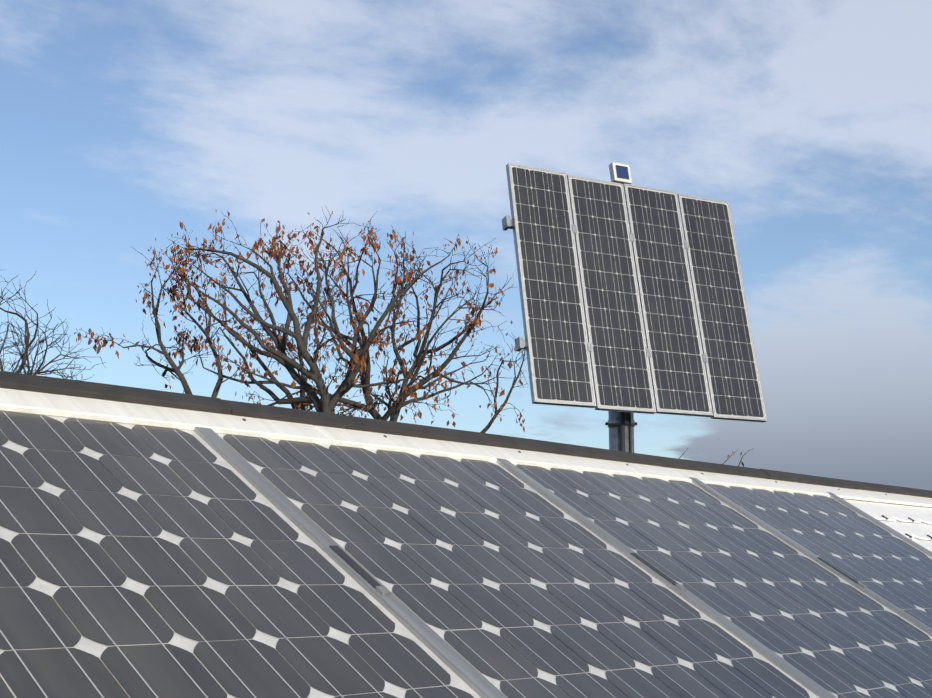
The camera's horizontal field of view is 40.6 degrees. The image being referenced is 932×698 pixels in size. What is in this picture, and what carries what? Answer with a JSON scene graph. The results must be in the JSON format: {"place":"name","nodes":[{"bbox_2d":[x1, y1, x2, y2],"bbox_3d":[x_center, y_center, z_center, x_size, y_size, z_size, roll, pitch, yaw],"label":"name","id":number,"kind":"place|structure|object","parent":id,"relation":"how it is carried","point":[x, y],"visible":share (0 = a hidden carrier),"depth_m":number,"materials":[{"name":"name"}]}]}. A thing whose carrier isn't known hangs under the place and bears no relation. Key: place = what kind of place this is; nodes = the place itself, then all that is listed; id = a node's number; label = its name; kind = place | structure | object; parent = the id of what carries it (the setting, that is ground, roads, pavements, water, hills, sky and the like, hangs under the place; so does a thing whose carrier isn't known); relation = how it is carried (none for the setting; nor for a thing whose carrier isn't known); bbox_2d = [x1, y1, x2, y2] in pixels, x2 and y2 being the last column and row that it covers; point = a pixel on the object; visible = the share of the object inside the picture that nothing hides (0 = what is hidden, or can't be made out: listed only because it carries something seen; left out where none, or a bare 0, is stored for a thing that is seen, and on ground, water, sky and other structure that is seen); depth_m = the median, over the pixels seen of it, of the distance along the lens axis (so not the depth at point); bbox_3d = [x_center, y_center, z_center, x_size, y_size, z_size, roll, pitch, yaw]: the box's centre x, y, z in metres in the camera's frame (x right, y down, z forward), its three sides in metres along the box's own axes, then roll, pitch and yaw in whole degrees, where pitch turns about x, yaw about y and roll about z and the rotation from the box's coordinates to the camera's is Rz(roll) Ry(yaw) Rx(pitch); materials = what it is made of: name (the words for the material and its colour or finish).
{"place":"outdoors","nodes":[
{"label":"outdoors","id":0,"kind":"place"},
{"bbox_2d":[0,272,104,379],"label":"tree","id":1,"kind":"object","parent":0,"point":[24,357],"visible":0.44,"depth_m":23.36,"materials":[{"name":"brown plant"}]},
{"bbox_2d":[74,209,528,432],"bbox_3d":[-2.427,1.751,19.846,5.733,8.314,5.932,-9,-14,41],"label":"tree","id":2,"kind":"object","parent":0,"point":[327,401],"visible":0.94,"depth_m":19.83,"materials":[{"name":"brown plant"}]},
{"bbox_2d":[0,410,931,697],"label":"solar panels","id":3,"kind":"object","parent":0,"point":[136,560],"visible":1,"depth_m":1.98,"materials":[{"name":"grey glass"}]},
{"bbox_2d":[0,0,931,490],"label":"sky","id":4,"kind":"structure","parent":0,"point":[123,122],"materials":[{"name":"blue"}]},
{"bbox_2d":[605,411,636,452],"bbox_3d":[1.006,1.753,8.010,0.424,4.087,0.400,-9,-14,41],"label":"pole","id":5,"kind":"object","parent":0,"point":[621,425],"visible":0.19,"depth_m":8.15,"materials":[{"name":"grey metal"}]},
{"bbox_2d":[502,216,706,362],"bbox_3d":[1.069,-0.328,8.309,1.842,1.240,0.247,5,-22,-27],"label":"tracker frame","id":6,"kind":"object","parent":5,"relation":"on","point":[520,345],"visible":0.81,"depth_m":7.97,"materials":[{"name":"silver metal"}]},
{"bbox_2d":[506,163,766,421],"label":"tracker pv modules","id":7,"kind":"object","parent":6,"relation":"attached to","point":[610,291],"visible":1,"depth_m":8.18,"materials":[{"name":"black glass"}]},
{"bbox_2d":[609,162,631,183],"bbox_3d":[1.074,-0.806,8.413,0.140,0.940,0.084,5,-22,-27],"label":"light sensor","id":8,"kind":"object","parent":7,"relation":"attached to","point":[620,173],"visible":0.58,"depth_m":8.51,"materials":[{"name":"white plastic"}]},
{"bbox_2d":[723,451,743,466],"bbox_3d":[2.831,3.110,14.778,1.376,3.828,1.241,-9,-14,41],"label":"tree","id":9,"kind":"object","parent":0,"point":[742,463],"visible":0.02,"depth_m":15.03,"materials":[{"name":"brown plant"}]},
{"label":"building walls","id":10,"kind":"object","parent":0,"visible":0},
{"bbox_3d":[0.597,0.863,3.404,3.181,1.039,9.800,-9,-14,41],"label":"roof","id":11,"kind":"object","parent":10,"relation":"on","visible":0},
{"bbox_2d":[0,388,931,506],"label":"white ridge flashing","id":12,"kind":"object","parent":11,"relation":"on","point":[61,405],"visible":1,"depth_m":2.49,"materials":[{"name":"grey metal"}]},
{"bbox_2d":[0,371,931,507],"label":"ridge cap","id":13,"kind":"object","parent":11,"relation":"on","point":[54,385],"visible":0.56,"depth_m":2.57,"materials":[{"name":"brown metal"}]},
{"bbox_2d":[193,427,931,697],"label":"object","id":14,"kind":"object","parent":11,"relation":"on","point":[450,657],"visible":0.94,"depth_m":2.17,"materials":[{"name":"metal"}]},
{"bbox_2d":[843,499,931,551],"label":"white shingles","id":15,"kind":"object","parent":11,"relation":"on","point":[913,523],"visible":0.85,"depth_m":4.04,"materials":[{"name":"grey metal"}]}
]}

